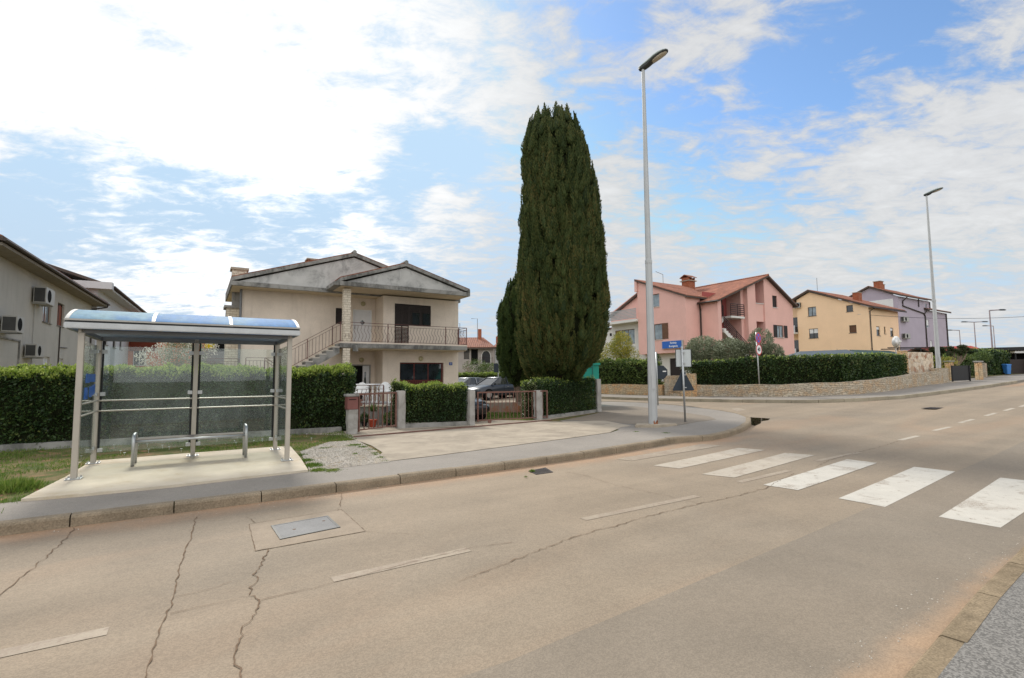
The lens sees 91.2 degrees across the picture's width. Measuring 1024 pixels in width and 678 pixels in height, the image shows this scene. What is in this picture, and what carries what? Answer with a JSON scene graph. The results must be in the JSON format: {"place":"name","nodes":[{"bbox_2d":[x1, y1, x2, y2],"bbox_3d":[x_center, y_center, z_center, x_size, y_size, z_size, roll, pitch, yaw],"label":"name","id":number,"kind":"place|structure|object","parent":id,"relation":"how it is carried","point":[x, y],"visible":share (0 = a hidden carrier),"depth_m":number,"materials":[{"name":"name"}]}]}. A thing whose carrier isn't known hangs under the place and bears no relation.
{"place":"outdoors","nodes":[
{"label":"outdoors","id":0,"kind":"place"},
{"bbox_2d":[0,412,666,514],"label":"yard ground","id":1,"kind":"structure","parent":0,"point":[54,475],"depth_m":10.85,"materials":[{"name":"plant"}]},
{"bbox_2d":[0,234,109,367],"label":"grey house","id":2,"kind":"structure","parent":1,"relation":"on","point":[40,299],"depth_m":24.58,"materials":[{"name":"paint"}]},
{"bbox_2d":[47,263,146,366],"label":"pale house","id":3,"kind":"structure","parent":1,"relation":"on","point":[114,297],"depth_m":39.55,"materials":[{"name":"paint"}]},
{"bbox_2d":[21,446,307,501],"bbox_3d":[-5.696,2.279,8.933,3.806,0.060,3.601,2,-5,-33],"label":"concrete pad","id":4,"kind":"object","parent":1,"relation":"on","point":[112,476],"visible":0.77,"depth_m":8.32,"materials":[{"name":"concrete"}]},
{"bbox_2d":[63,309,299,480],"bbox_3d":[-5.935,0.914,9.320,3.360,2.718,2.090,2,-5,-32],"label":"bus shelter","id":5,"kind":"object","parent":4,"relation":"on","point":[101,327],"visible":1,"depth_m":9.20,"materials":[{"name":"beige metal"}]},
{"bbox_2d":[130,423,247,466],"bbox_3d":[-6.066,1.976,9.532,1.826,0.628,0.505,2,-5,-32],"label":"bench","id":6,"kind":"object","parent":4,"relation":"on","point":[136,440],"visible":1,"depth_m":9.39,"materials":[{"name":"metal"}]},
{"bbox_2d":[128,342,207,367],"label":"orange house","id":7,"kind":"structure","parent":1,"relation":"on","point":[134,348],"depth_m":48.01,"materials":[{"name":"white paint"}]},
{"bbox_2d":[0,427,341,451],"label":"plinth wall","id":8,"kind":"structure","parent":1,"relation":"on","point":[84,443],"depth_m":12.12,"materials":[{"name":"grey concrete"}]},
{"bbox_2d":[0,361,356,449],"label":"hedge","id":9,"kind":"object","parent":8,"relation":"on","point":[37,404],"visible":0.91,"depth_m":12.76,"materials":[{"name":"green plant"}]},
{"bbox_2d":[134,343,218,366],"bbox_3d":[-14.020,1.573,21.010,3.178,3.502,1.761,0,-4,0],"label":"blossom tree","id":10,"kind":"object","parent":1,"relation":"on","point":[149,361],"visible":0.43,"depth_m":20.89,"materials":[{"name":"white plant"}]},
{"bbox_2d":[159,343,208,374],"bbox_3d":[-12.941,1.512,19.882,2.050,3.428,2.044,0,-4,0],"label":"olive tree","id":11,"kind":"object","parent":1,"relation":"on","point":[176,362],"visible":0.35,"depth_m":19.70,"materials":[{"name":"green plant"}]},
{"bbox_2d":[201,344,223,364],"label":"balcony house","id":12,"kind":"structure","parent":1,"relation":"on","point":[220,351],"depth_m":53.65,"materials":[{"name":"paint"}]},
{"bbox_2d":[193,250,469,400],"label":"cream house","id":13,"kind":"structure","parent":1,"relation":"on","point":[372,321],"depth_m":25.58,"materials":[{"name":"paint"}]},
{"bbox_2d":[353,365,370,398],"bbox_3d":[-8.006,2.487,26.527,0.980,2.260,0.240,2,-5,-32],"label":"doorway","id":14,"kind":"structure","parent":13,"relation":"in","point":[358,367],"depth_m":26.63,"materials":[{"name":"grey concrete"}]},
{"bbox_2d":[353,309,371,341],"bbox_3d":[-7.997,-0.586,26.748,1.000,1.940,0.110,2,-5,-32],"label":"door","id":15,"kind":"structure","parent":13,"relation":"in","point":[364,317],"depth_m":26.77,"materials":[{"name":"white glass"}]},
{"bbox_2d":[362,366,368,400],"bbox_3d":[-7.773,2.523,26.643,0.340,2.200,0.045,2,-5,-32],"label":"door","id":16,"kind":"structure","parent":13,"relation":"in","point":[365,374],"depth_m":26.66,"materials":[{"name":"white glass"}]},
{"bbox_2d":[394,325,408,342],"bbox_3d":[-5.804,-0.191,26.356,0.760,1.060,0.060,2,-5,-32],"label":"french door","id":17,"kind":"structure","parent":13,"relation":"in","point":[402,333],"depth_m":26.34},
{"bbox_2d":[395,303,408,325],"bbox_3d":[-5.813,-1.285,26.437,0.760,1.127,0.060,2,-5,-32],"label":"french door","id":18,"kind":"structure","parent":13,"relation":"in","point":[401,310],"depth_m":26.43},
{"bbox_2d":[409,304,430,326],"bbox_3d":[-4.957,-1.255,26.967,1.245,1.120,0.066,2,-5,-32],"label":"window","id":19,"kind":"structure","parent":13,"relation":"in","point":[420,315],"depth_m":26.96,"materials":[{"name":"black glass"}]},
{"bbox_2d":[400,362,442,384],"bbox_3d":[-4.853,2.431,26.862,2.480,2.330,0.038,2,-5,-32],"label":"window","id":20,"kind":"structure","parent":13,"relation":"in","point":[414,373],"depth_m":26.88,"materials":[{"name":"black glass"}]},
{"bbox_2d":[301,440,389,470],"bbox_3d":[-3.622,2.386,10.540,1.455,0.001,3.948,2,-5,-26],"label":"gravel bed","id":21,"kind":"object","parent":1,"relation":"on","point":[343,458],"visible":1,"depth_m":10.13,"materials":[{"name":"gravel"}]},
{"bbox_2d":[360,401,390,424],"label":"terrace","id":22,"kind":"structure","parent":1,"relation":"on","point":[376,412],"depth_m":16.62,"materials":[{"name":"concrete"}]},
{"bbox_2d":[375,382,390,402],"bbox_3d":[-4.834,2.017,18.915,0.540,0.802,0.483,0,-4,0],"label":"plastic chair","id":23,"kind":"object","parent":22,"relation":"on","point":[387,385],"visible":0.71,"depth_m":19.13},
{"bbox_2d":[389,378,406,426],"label":"hedge","id":24,"kind":"object","parent":1,"relation":"on","point":[396,385],"visible":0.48,"depth_m":16.01,"materials":[{"name":"green plant"}]},
{"bbox_2d":[405,421,467,427],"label":"plinth wall","id":25,"kind":"structure","parent":1,"relation":"on","point":[435,424],"depth_m":15.86,"materials":[{"name":"grey concrete"}]},
{"bbox_2d":[401,380,468,422],"bbox_3d":[-2.469,2.004,16.213,2.203,1.376,0.854,1,-4,-18],"label":"hedge","id":26,"kind":"object","parent":25,"relation":"on","point":[433,401],"visible":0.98,"depth_m":15.98,"materials":[{"name":"green plant"}]},
{"bbox_2d":[458,329,494,372],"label":"old stone house","id":27,"kind":"structure","parent":1,"relation":"on","point":[482,349],"depth_m":55.04,"materials":[{"name":"paint"}]},
{"bbox_2d":[458,371,505,377],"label":"hedge","id":28,"kind":"object","parent":1,"relation":"on","point":[481,374],"visible":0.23,"depth_m":41.46,"materials":[{"name":"green plant"}]},
{"bbox_2d":[496,271,529,401],"bbox_3d":[0.265,0.023,23.587,2.126,6.556,2.113,0,-4,0],"label":"cypress","id":29,"kind":"object","parent":1,"relation":"on","point":[509,363],"visible":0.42,"depth_m":22.98,"materials":[{"name":"green plant"}]},
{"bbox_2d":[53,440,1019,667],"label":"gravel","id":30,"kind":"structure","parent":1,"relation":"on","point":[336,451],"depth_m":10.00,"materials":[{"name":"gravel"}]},
{"bbox_2d":[487,402,593,412],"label":"yard wall","id":31,"kind":"structure","parent":1,"relation":"on","point":[503,407],"depth_m":21.24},
{"bbox_2d":[514,101,611,381],"bbox_3d":[2.000,-3.316,20.302,3.936,12.727,3.858,0,-4,0],"label":"cypress","id":32,"kind":"object","parent":1,"relation":"on","point":[563,306],"visible":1,"depth_m":19.02,"materials":[{"name":"green plant"}]},
{"bbox_2d":[543,409,596,418],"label":"plinth wall","id":33,"kind":"structure","parent":1,"relation":"on","point":[572,413],"depth_m":19.12,"materials":[{"name":"grey concrete"}]},
{"bbox_2d":[530,375,596,415],"bbox_3d":[2.014,2.118,19.381,0.902,1.500,3.601,-5,-6,43],"label":"hedge","id":34,"kind":"object","parent":33,"relation":"on","point":[566,396],"visible":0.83,"depth_m":19.11,"materials":[{"name":"green plant"}]},
{"bbox_2d":[0,401,745,520],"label":"pavement","id":35,"kind":"structure","parent":0,"point":[723,420],"depth_m":8.75,"materials":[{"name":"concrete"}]},
{"bbox_2d":[583,363,599,390],"bbox_3d":[2.718,2.218,23.809,2.640,2.098,1.980,0,-4,0],"label":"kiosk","id":36,"kind":"object","parent":35,"relation":"on","point":[593,370],"visible":0.2,"depth_m":22.94,"materials":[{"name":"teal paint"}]},
{"bbox_2d":[635,48,676,427],"bbox_3d":[4.266,-3.100,15.350,1.281,11.514,0.792,-1,-4,13],"label":"street lamp","id":37,"kind":"object","parent":35,"relation":"on","point":[655,57],"visible":0.94,"depth_m":15.23,"materials":[{"name":"galvanised steel"},{"name":"glass"}]},
{"bbox_2d":[655,352,667,404],"bbox_3d":[6.743,1.782,22.692,0.610,2.400,0.094,0,-4,0],"label":"road sign","id":38,"kind":"object","parent":35,"relation":"on","point":[661,372],"visible":0.92,"depth_m":22.74,"materials":[{"name":"metal"}]},
{"bbox_2d":[314,413,589,434],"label":"paved yard","id":39,"kind":"structure","parent":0,"point":[394,428],"depth_m":16.09,"materials":[{"name":"concrete"}]},
{"bbox_2d":[346,409,357,434],"bbox_3d":[-4.496,2.352,14.089,0.283,0.750,0.287,2,-5,-32],"label":"gatepost","id":40,"kind":"object","parent":39,"relation":"on","point":[351,421],"visible":0.87,"depth_m":13.98,"materials":[{"name":"concrete"}]},
{"bbox_2d":[344,394,359,409],"bbox_3d":[-4.517,1.762,14.123,0.360,0.429,0.340,2,-5,-32],"label":"mailbox","id":41,"kind":"object","parent":40,"relation":"on","point":[351,401],"visible":1,"depth_m":14.00,"materials":[{"name":"red metal"}]},
{"bbox_2d":[395,391,405,428],"bbox_3d":[-3.460,2.216,15.551,0.267,1.220,0.283,2,-5,-32],"label":"gatepost","id":42,"kind":"object","parent":39,"relation":"on","point":[401,407],"visible":0.73,"depth_m":15.45,"materials":[{"name":"concrete"}]},
{"bbox_2d":[358,392,396,431],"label":"garden gate","id":43,"kind":"structure","parent":42,"relation":"attached to","point":[360,402],"depth_m":14.70,"materials":[{"name":"metal"}]},
{"bbox_2d":[442,389,489,421],"bbox_3d":[-2.556,2.390,19.095,2.040,1.286,4.305,2,-5,-32],"label":"parked car","id":44,"kind":"object","parent":39,"relation":"on","point":[484,409],"visible":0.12,"depth_m":17.64,"materials":[{"name":"black paint"}]},
{"bbox_2d":[466,390,474,425],"bbox_3d":[-1.338,2.258,16.255,0.226,1.190,0.287,2,-5,-32],"label":"gatepost","id":45,"kind":"object","parent":39,"relation":"on","point":[470,408],"visible":0.88,"depth_m":16.15,"materials":[{"name":"concrete"}]},
{"bbox_2d":[477,390,547,422],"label":"sliding gate","id":46,"kind":"structure","parent":39,"relation":"on","point":[490,419],"depth_m":17.18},
{"bbox_2d":[519,379,536,418],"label":"hedge","id":47,"kind":"object","parent":39,"relation":"on","point":[527,385],"visible":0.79,"depth_m":18.11,"materials":[{"name":"green plant"}]},
{"bbox_2d":[533,390,542,419],"bbox_3d":[0.921,2.367,17.780,0.283,1.100,0.226,2,-5,-32],"label":"gatepost","id":48,"kind":"object","parent":39,"relation":"on","point":[539,407],"visible":0.81,"depth_m":17.70,"materials":[{"name":"concrete"}]},
{"bbox_2d":[346,421,629,462],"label":"driveway","id":49,"kind":"structure","parent":0,"point":[399,446],"depth_m":13.06,"materials":[{"name":"concrete"}]},
{"bbox_2d":[354,419,551,436],"bbox_3d":[-1.403,2.686,15.291,6.889,0.072,0.050,3,-5,-36],"label":"gate rail","id":50,"kind":"object","parent":49,"relation":"on","point":[449,428],"visible":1,"depth_m":14.88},
{"bbox_2d":[0,382,1023,677],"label":"road","id":51,"kind":"structure","parent":0,"point":[456,616],"depth_m":4.78,"materials":[{"name":"asphalt"}]},
{"bbox_2d":[0,626,109,657],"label":"road marking","id":52,"kind":"object","parent":51,"relation":"on","point":[14,650],"visible":1,"depth_m":3.25,"materials":[{"name":"paint"}]},
{"bbox_2d":[145,517,196,677],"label":"road crack","id":53,"kind":"object","parent":51,"relation":"on","point":[151,658],"visible":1,"depth_m":3.72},
{"bbox_2d":[233,549,268,677],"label":"road crack","id":54,"kind":"object","parent":51,"relation":"on","point":[249,621],"visible":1,"depth_m":3.52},
{"bbox_2d":[249,510,364,550],"bbox_3d":[-2.365,2.144,5.707,1.118,0.001,1.096,2,-5,-33],"label":"road patch","id":55,"kind":"object","parent":51,"relation":"on","point":[264,536],"visible":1,"depth_m":5.55,"materials":[{"name":"concrete"}]},
{"bbox_2d":[271,515,339,539],"bbox_3d":[-2.354,2.143,5.727,0.696,0.012,0.588,3,-5,-39],"label":"manhole cover","id":56,"kind":"object","parent":55,"relation":"on","point":[301,527],"visible":1,"depth_m":5.70,"materials":[{"name":"metal"}]},
{"bbox_2d":[0,401,750,535],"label":"kerb","id":57,"kind":"structure","parent":51,"relation":"on","point":[35,524],"depth_m":7.24,"materials":[{"name":"concrete"}]},
{"bbox_2d":[331,548,470,581],"bbox_3d":[-0.972,2.050,4.587,1.301,0.001,0.123,2,-5,-33],"label":"road marking","id":58,"kind":"object","parent":51,"relation":"on","point":[383,568],"visible":1,"depth_m":4.56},
{"bbox_2d":[458,377,483,386],"bbox_3d":[-3.313,3.490,35.750,4.305,1.495,2.040,3,-6,-43],"label":"parked car","id":59,"kind":"object","parent":51,"relation":"on","point":[470,381],"visible":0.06,"depth_m":35.36,"materials":[{"name":"silver metal"}]},
{"bbox_2d":[468,377,522,399],"bbox_3d":[-1.115,3.306,33.857,4.305,1.495,2.040,3,-6,-43],"label":"parked car","id":60,"kind":"object","parent":51,"relation":"on","point":[490,384],"visible":0.58,"depth_m":33.06,"materials":[{"name":"grey metal"}]},
{"bbox_2d":[582,495,699,519],"bbox_3d":[1.726,2.171,6.506,2.080,0.001,0.120,2,-5,-32],"label":"road marking","id":61,"kind":"object","parent":51,"relation":"on","point":[637,508],"visible":1,"depth_m":6.45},
{"bbox_2d":[619,444,719,460],"bbox_3d":[3.469,2.467,11.008,3.164,0.035,0.466,3,-5,-35],"label":"road marking","id":62,"kind":"object","parent":51,"relation":"on","point":[674,451],"visible":1,"depth_m":10.98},
{"bbox_2d":[664,375,679,395],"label":"stone pier","id":63,"kind":"structure","parent":51,"relation":"on","point":[670,382],"depth_m":28.20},
{"bbox_2d":[654,448,761,467],"bbox_3d":[4.079,2.403,10.224,3.254,0.037,0.544,3,-5,-37],"label":"road marking","id":64,"kind":"object","parent":51,"relation":"on","point":[697,460],"visible":1,"depth_m":10.10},
{"bbox_2d":[704,453,812,476],"bbox_3d":[4.694,2.336,9.405,3.336,0.038,0.530,3,-5,-38],"label":"road marking","id":65,"kind":"object","parent":51,"relation":"on","point":[755,465],"visible":1,"depth_m":9.26,"materials":[{"name":"paint"}]},
{"bbox_2d":[507,381,1016,402],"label":"kerb","id":66,"kind":"structure","parent":51,"relation":"on","point":[831,400],"depth_m":23.33,"materials":[{"name":"concrete"}]},
{"bbox_2d":[736,470,789,482],"bbox_3d":[4.213,2.276,8.347,1.526,0.014,0.120,2,-5,-34],"label":"road marking","id":67,"kind":"object","parent":51,"relation":"on","point":[762,476],"visible":1,"depth_m":8.30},
{"bbox_2d":[764,459,874,489],"bbox_3d":[5.319,2.264,8.499,3.325,0.038,0.506,3,-5,-37],"label":"road marking","id":68,"kind":"object","parent":51,"relation":"on","point":[814,476],"visible":1,"depth_m":8.35,"materials":[{"name":"paint"}]},
{"bbox_2d":[840,467,954,506],"bbox_3d":[5.919,2.193,7.617,3.406,0.039,0.560,3,-5,-37],"label":"road marking","id":69,"kind":"object","parent":51,"relation":"on","point":[892,489],"visible":1,"depth_m":7.42,"materials":[{"name":"paint"}]},
{"bbox_2d":[903,547,1023,677],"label":"kerb","id":70,"kind":"structure","parent":51,"relation":"on","point":[954,636],"depth_m":3.27,"materials":[{"name":"concrete"}]},
{"bbox_2d":[0,0,1023,347],"label":"sky","id":71,"kind":"structure","parent":0,"point":[154,150],"materials":[{"name":"blue"}]},
{"bbox_2d":[567,406,714,425],"bbox_3d":[4.912,2.796,18.586,4.898,0.141,7.497,-2,-5,22],"label":"apron","id":72,"kind":"object","parent":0,"point":[634,415],"visible":0.79,"depth_m":17.92,"materials":[{"name":"concrete"}]},
{"bbox_2d":[594,379,601,411],"bbox_3d":[3.490,2.329,20.466,0.246,1.400,0.243,2,-5,-32],"label":"gatepost","id":73,"kind":"object","parent":72,"relation":"on","point":[598,394],"visible":0.78,"depth_m":20.37,"materials":[{"name":"concrete"}]},
{"bbox_2d":[673,346,693,421],"bbox_3d":[5.452,1.425,15.944,0.685,2.406,0.099,0,-4,0],"label":"road sign","id":74,"kind":"object","parent":72,"relation":"on","point":[683,358],"visible":0.98,"depth_m":15.99,"materials":[{"name":"metal"}]},
{"bbox_2d":[460,441,1023,677],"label":"road","id":75,"kind":"structure","parent":0,"point":[818,600],"depth_m":3.67,"materials":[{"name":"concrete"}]},
{"bbox_2d":[939,478,1023,527],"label":"road marking","id":76,"kind":"object","parent":75,"relation":"on","point":[999,502],"visible":1,"depth_m":6.34,"materials":[{"name":"paint"}]},
{"bbox_2d":[601,374,1023,400],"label":"pavement","id":77,"kind":"structure","parent":0,"point":[963,384],"depth_m":25.63,"materials":[{"name":"concrete"}]},
{"bbox_2d":[601,384,664,394],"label":"stone wall","id":78,"kind":"structure","parent":77,"relation":"on","point":[635,389],"depth_m":30.32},
{"bbox_2d":[596,357,663,384],"bbox_3d":[5.595,2.114,33.227,1.521,2.119,10.377,3,-5,-37],"label":"hedge","id":79,"kind":"object","parent":78,"relation":"on","point":[620,371],"visible":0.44,"depth_m":30.87,"materials":[{"name":"green plant"}]},
{"bbox_2d":[681,373,696,396],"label":"stone pier","id":80,"kind":"structure","parent":77,"relation":"on","point":[692,378],"depth_m":26.72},
{"bbox_2d":[755,332,761,383],"bbox_3d":[12.311,1.244,25.069,0.580,3.202,0.130,3,-5,-37],"label":"road sign","id":81,"kind":"object","parent":77,"relation":"on","point":[758,345],"visible":1,"depth_m":25.06,"materials":[{"name":"metal"}]},
{"bbox_2d":[697,371,943,396],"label":"stone wall","id":82,"kind":"structure","parent":77,"relation":"on","point":[854,387],"depth_m":24.70,"materials":[{"name":"beige-tan stone"}]},
{"bbox_2d":[689,354,776,384],"bbox_3d":[11.590,1.709,26.411,4.347,1.712,1.283,-3,-5,31],"label":"hedge","id":83,"kind":"object","parent":82,"relation":"on","point":[740,370],"visible":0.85,"depth_m":26.05,"materials":[{"name":"green plant"}]},
{"bbox_2d":[931,368,949,382],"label":"stone wall","id":84,"kind":"structure","parent":77,"relation":"on","point":[946,377],"depth_m":29.80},
{"bbox_2d":[951,365,970,381],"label":"metal gate","id":85,"kind":"structure","parent":77,"relation":"on","point":[961,373],"depth_m":30.53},
{"bbox_2d":[973,361,983,379],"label":"stone pier","id":86,"kind":"structure","parent":77,"relation":"on","point":[978,366],"depth_m":32.10,"materials":[{"name":"stone"}]},
{"bbox_2d":[972,350,992,361],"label":"shrub","id":87,"kind":"object","parent":77,"relation":"on","point":[988,357],"visible":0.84,"depth_m":35.78,"materials":[{"name":"green plant"}]},
{"bbox_2d":[624,374,1013,394],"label":"garden ground","id":88,"kind":"structure","parent":0,"point":[950,380],"depth_m":39.74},
{"bbox_2d":[462,358,495,372],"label":"green bush","id":89,"kind":"object","parent":88,"relation":"on","point":[483,369],"visible":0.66,"depth_m":44.72,"materials":[{"name":"green plant"}]},
{"bbox_2d":[599,331,641,362],"bbox_3d":[7.069,1.462,33.175,3.086,4.184,2.219,0,-4,0],"label":"mimosa shrub","id":90,"kind":"object","parent":88,"relation":"on","point":[625,352],"visible":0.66,"depth_m":32.90,"materials":[{"name":"yellow plant"}]},
{"bbox_2d":[608,272,797,380],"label":"pink house","id":91,"kind":"structure","parent":88,"relation":"on","point":[687,310],"depth_m":47.19,"materials":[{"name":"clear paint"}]},
{"bbox_2d":[654,323,667,339],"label":"window","id":92,"kind":"structure","parent":91,"relation":"in","point":[660,330],"depth_m":46.88,"materials":[{"name":"white glass"}]},
{"bbox_2d":[670,358,681,375],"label":"garage door","id":93,"kind":"structure","parent":91,"relation":"in","point":[674,370],"depth_m":46.44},
{"bbox_2d":[773,325,787,337],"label":"window","id":94,"kind":"structure","parent":91,"relation":"in","point":[778,330],"depth_m":49.08,"materials":[{"name":"white glass"}]},
{"bbox_2d":[679,335,727,373],"bbox_3d":[12.693,1.520,33.487,3.460,3.653,2.397,0,-4,0],"label":"olive tree","id":95,"kind":"object","parent":88,"relation":"on","point":[696,345],"visible":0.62,"depth_m":33.02,"materials":[{"name":"green plant"}]},
{"bbox_2d":[712,336,753,359],"bbox_3d":[15.039,1.552,34.153,2.870,3.484,2.237,0,-4,0],"label":"olive tree","id":96,"kind":"object","parent":88,"relation":"on","point":[742,349],"visible":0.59,"depth_m":33.64,"materials":[{"name":"green plant"}]},
{"bbox_2d":[747,327,785,356],"bbox_3d":[17.048,1.177,33.432,2.560,4.004,1.874,0,-4,0],"label":"olive tree","id":97,"kind":"object","parent":88,"relation":"on","point":[768,347],"visible":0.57,"depth_m":33.12,"materials":[{"name":"green plant"}]},
{"bbox_2d":[768,353,851,384],"bbox_3d":[14.748,1.532,25.224,3.977,1.710,1.239,-1,-4,8],"label":"hedge","id":98,"kind":"object","parent":88,"relation":"on","point":[805,368],"visible":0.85,"depth_m":24.88,"materials":[{"name":"green plant"}]},
{"bbox_2d":[786,350,894,355],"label":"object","id":99,"kind":"structure","parent":88,"relation":"on","point":[811,353],"depth_m":36.47,"materials":[{"name":"grey tile"}]},
{"bbox_2d":[792,288,906,352],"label":"apricot house","id":100,"kind":"structure","parent":88,"relation":"on","point":[822,321],"depth_m":63.56,"materials":[{"name":"yellow paint"}]},
{"bbox_2d":[829,352,879,381],"bbox_3d":[17.298,1.444,25.543,3.313,1.703,1.254,2,-5,-29],"label":"hedge","id":101,"kind":"object","parent":88,"relation":"on","point":[861,366],"visible":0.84,"depth_m":25.10,"materials":[{"name":"green plant"}]},
{"bbox_2d":[862,352,908,378],"bbox_3d":[20.294,1.502,27.469,4.882,1.637,1.243,3,-5,-36],"label":"hedge","id":102,"kind":"object","parent":88,"relation":"on","point":[890,365],"visible":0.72,"depth_m":26.94,"materials":[{"name":"green plant"}]},
{"bbox_2d":[842,281,950,350],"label":"lilac house","id":103,"kind":"structure","parent":88,"relation":"on","point":[918,331],"depth_m":78.70,"materials":[{"name":"purple paint"}]},
{"bbox_2d":[908,352,933,373],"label":"clad wall","id":104,"kind":"structure","parent":88,"relation":"on","point":[920,362],"depth_m":29.59,"materials":[{"name":"stone"}]},
{"bbox_2d":[946,344,970,365],"bbox_3d":[30.278,1.537,33.971,1.827,2.406,0.646,0,-4,-8],"label":"cloud pruned tree","id":105,"kind":"object","parent":88,"relation":"on","point":[951,350],"visible":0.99,"depth_m":33.94,"materials":[{"name":"green plant"}]},
{"bbox_2d":[953,353,975,375],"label":"shrub","id":106,"kind":"object","parent":88,"relation":"on","point":[970,357],"visible":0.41,"depth_m":34.90,"materials":[{"name":"green plant"}]},
{"bbox_2d":[928,347,1023,358],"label":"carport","id":107,"kind":"object","parent":88,"relation":"on","point":[1017,352],"visible":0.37,"depth_m":49.90,"materials":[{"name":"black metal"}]},
{"bbox_2d":[960,347,1011,375],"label":"hedge","id":108,"kind":"object","parent":88,"relation":"on","point":[997,360],"visible":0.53,"depth_m":41.58,"materials":[{"name":"green plant"}]},
{"bbox_2d":[1009,359,1023,373],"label":"metal gate","id":109,"kind":"structure","parent":88,"relation":"on","point":[1017,366],"depth_m":44.91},
{"bbox_2d":[938,572,1023,677],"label":"pavement","id":110,"kind":"structure","parent":0,"point":[993,647],"depth_m":2.99,"materials":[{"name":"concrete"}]},
{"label":"pavement","id":111,"kind":"structure","parent":0,"visible":0},
{"bbox_2d":[923,187,942,367],"bbox_3d":[26.064,-3.368,30.566,0.959,11.864,0.336,-3,-5,33],"label":"street lamp","id":112,"kind":"object","parent":111,"relation":"on","point":[937,346],"visible":0.97,"depth_m":30.70,"materials":[{"name":"metal"}]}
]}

